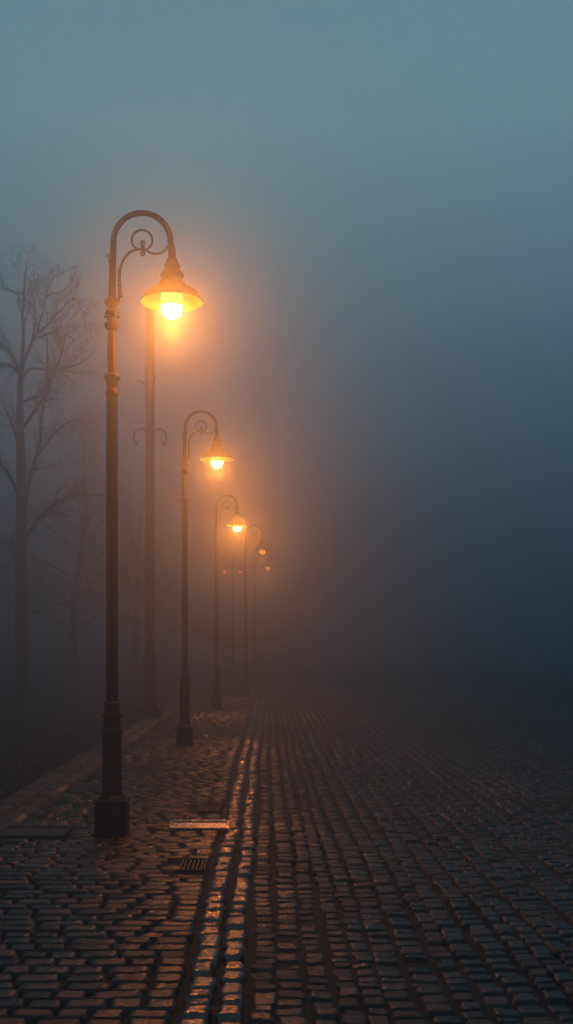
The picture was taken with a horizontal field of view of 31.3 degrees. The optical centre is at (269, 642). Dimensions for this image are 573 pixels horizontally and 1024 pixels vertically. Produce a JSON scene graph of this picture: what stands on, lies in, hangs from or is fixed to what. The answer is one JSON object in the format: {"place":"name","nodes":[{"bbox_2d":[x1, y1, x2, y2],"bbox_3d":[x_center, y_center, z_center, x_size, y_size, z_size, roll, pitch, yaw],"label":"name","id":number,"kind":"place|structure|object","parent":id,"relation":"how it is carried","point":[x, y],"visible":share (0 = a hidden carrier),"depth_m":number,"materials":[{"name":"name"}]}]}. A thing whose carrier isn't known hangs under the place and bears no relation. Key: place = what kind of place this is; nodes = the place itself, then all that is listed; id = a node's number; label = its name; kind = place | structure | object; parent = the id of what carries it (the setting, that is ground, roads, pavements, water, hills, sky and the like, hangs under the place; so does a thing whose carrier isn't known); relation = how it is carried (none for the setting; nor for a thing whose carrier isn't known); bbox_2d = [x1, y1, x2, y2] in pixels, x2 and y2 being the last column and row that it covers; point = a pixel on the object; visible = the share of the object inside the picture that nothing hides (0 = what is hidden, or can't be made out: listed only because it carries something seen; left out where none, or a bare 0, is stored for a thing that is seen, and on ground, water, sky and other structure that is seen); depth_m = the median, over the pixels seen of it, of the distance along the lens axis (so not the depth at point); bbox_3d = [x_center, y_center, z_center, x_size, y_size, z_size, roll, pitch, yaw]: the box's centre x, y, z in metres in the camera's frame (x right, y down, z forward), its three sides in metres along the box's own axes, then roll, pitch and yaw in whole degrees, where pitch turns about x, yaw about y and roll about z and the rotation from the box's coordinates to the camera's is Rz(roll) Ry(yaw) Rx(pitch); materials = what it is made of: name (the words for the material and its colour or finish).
{"place":"outdoors","nodes":[
{"label":"outdoors","id":0,"kind":"place"},
{"bbox_2d":[0,706,140,800],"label":"grass","id":1,"kind":"structure","parent":0,"point":[18,788],"depth_m":17.65,"materials":[{"name":"plant"}]},
{"bbox_2d":[0,683,210,831],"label":"pavement edge","id":2,"kind":"object","parent":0,"point":[20,814],"visible":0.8,"depth_m":12.06,"materials":[{"name":"grey stone"}]},
{"bbox_2d":[132,308,167,717],"bbox_3d":[-2.560,-2.884,22.000,0.760,8.960,0.480,0,0,0],"label":"tall post","id":3,"kind":"object","parent":2,"relation":"on","point":[150,707],"visible":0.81,"depth_m":21.91,"materials":[{"name":"black metal"}]},
{"bbox_2d":[0,658,242,803],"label":"pavement side","id":4,"kind":"structure","parent":0,"point":[12,795],"depth_m":13.72,"materials":[{"name":"grey stone"}]},
{"bbox_2d":[0,683,267,1023],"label":"pavement","id":5,"kind":"structure","parent":0,"point":[78,870],"depth_m":6.63,"materials":[{"name":"grey stone"}]},
{"bbox_2d":[0,826,72,839],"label":"access cover","id":6,"kind":"object","parent":5,"relation":"on","point":[40,832],"visible":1,"depth_m":8.61,"materials":[{"name":"metal"}]},
{"bbox_2d":[93,210,203,837],"bbox_3d":[-0.992,-0.997,8.500,0.896,5.186,0.527,0,0,0],"label":"street lamp","id":7,"kind":"object","parent":5,"relation":"on","point":[171,294],"visible":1,"depth_m":8.46,"materials":[{"name":"metal"}]},
{"bbox_2d":[179,858,207,873],"bbox_3d":[-0.535,1.580,7.250,0.180,0.032,0.380,0,0,0],"label":"drain grate","id":8,"kind":"object","parent":5,"relation":"on","point":[188,870],"visible":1,"depth_m":7.21,"materials":[{"name":"metal"}]},
{"bbox_2d":[169,820,229,830],"bbox_3d":[-0.600,1.583,8.840,0.510,0.036,0.260,0,5,0],"label":"cover plate","id":9,"kind":"object","parent":5,"relation":"on","point":[199,825],"visible":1,"depth_m":8.83,"materials":[{"name":"metal"}]},
{"bbox_2d":[176,410,233,746],"bbox_3d":[-0.990,-0.997,15.809,0.896,5.186,0.527,0,0,-2],"label":"street lamp","id":10,"kind":"object","parent":5,"relation":"on","point":[217,455],"visible":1,"depth_m":15.76,"materials":[{"name":"metal"}]},
{"bbox_2d":[211,494,247,708],"bbox_3d":[-0.957,-0.997,24.788,0.896,5.186,0.527,0,0,2],"label":"street lamp","id":11,"kind":"object","parent":5,"relation":"on","point":[237,522],"visible":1,"depth_m":24.76,"materials":[{"name":"metal"}]},
{"bbox_2d":[221,556,243,681],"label":"twin lamp post","id":12,"kind":"object","parent":5,"relation":"on","point":[232,675],"visible":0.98,"depth_m":41.95,"materials":[{"name":"metal"}]},
{"bbox_2d":[242,525,270,694],"bbox_3d":[-0.387,-0.973,31.016,0.896,5.186,0.527,0,0,-3],"label":"street lamp","id":13,"kind":"object","parent":5,"relation":"on","point":[262,547],"visible":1,"depth_m":30.96,"materials":[{"name":"metal"}]},
{"bbox_2d":[251,551,274,685],"bbox_3d":[-0.237,-0.973,38.000,0.896,5.186,0.527,0,0,0],"label":"street lamp","id":14,"kind":"object","parent":5,"relation":"on","point":[267,565],"visible":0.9,"depth_m":37.95,"materials":[{"name":"metal"}]},
{"bbox_2d":[196,803,220,813],"bbox_3d":[-0.575,1.580,9.750,0.220,0.032,0.420,0,0,0],"label":"drain grate","id":15,"kind":"object","parent":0,"point":[209,811],"visible":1,"depth_m":9.70,"materials":[{"name":"metal"}]},
{"bbox_2d":[0,658,572,799],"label":"ground","id":16,"kind":"structure","parent":0,"point":[48,681],"depth_m":33.41,"materials":[{"name":"soil"}]},
{"bbox_2d":[0,403,53,596],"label":"bare tree","id":17,"kind":"object","parent":16,"relation":"on","point":[12,560],"visible":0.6,"depth_m":35.82,"materials":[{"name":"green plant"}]},
{"bbox_2d":[0,245,128,713],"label":"bare tree","id":18,"kind":"object","parent":16,"relation":"on","point":[22,699],"visible":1,"depth_m":25.40,"materials":[{"name":"brown plant"}]},
{"bbox_2d":[0,404,189,691],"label":"bare tree","id":19,"kind":"object","parent":16,"relation":"on","point":[73,682],"visible":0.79,"depth_m":37.13,"materials":[{"name":"brown plant"}]},
{"bbox_2d":[62,453,249,686],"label":"bare tree","id":20,"kind":"object","parent":16,"relation":"on","point":[134,681],"visible":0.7,"depth_m":41.03,"materials":[{"name":"brown plant"}]},
{"bbox_2d":[0,0,572,657],"label":"sky","id":21,"kind":"structure","parent":0,"point":[367,205],"materials":[{"name":"blue"}]},
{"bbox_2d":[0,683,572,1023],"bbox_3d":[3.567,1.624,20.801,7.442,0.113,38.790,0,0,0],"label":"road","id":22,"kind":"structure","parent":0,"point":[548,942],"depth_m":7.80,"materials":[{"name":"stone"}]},
{"bbox_2d":[178,683,275,1023],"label":"kerb","id":23,"kind":"structure","parent":22,"relation":"on","point":[199,1000],"depth_m":5.99,"materials":[{"name":"grey stone"}]},
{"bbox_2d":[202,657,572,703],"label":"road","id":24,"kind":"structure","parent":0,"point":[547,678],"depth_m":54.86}
]}

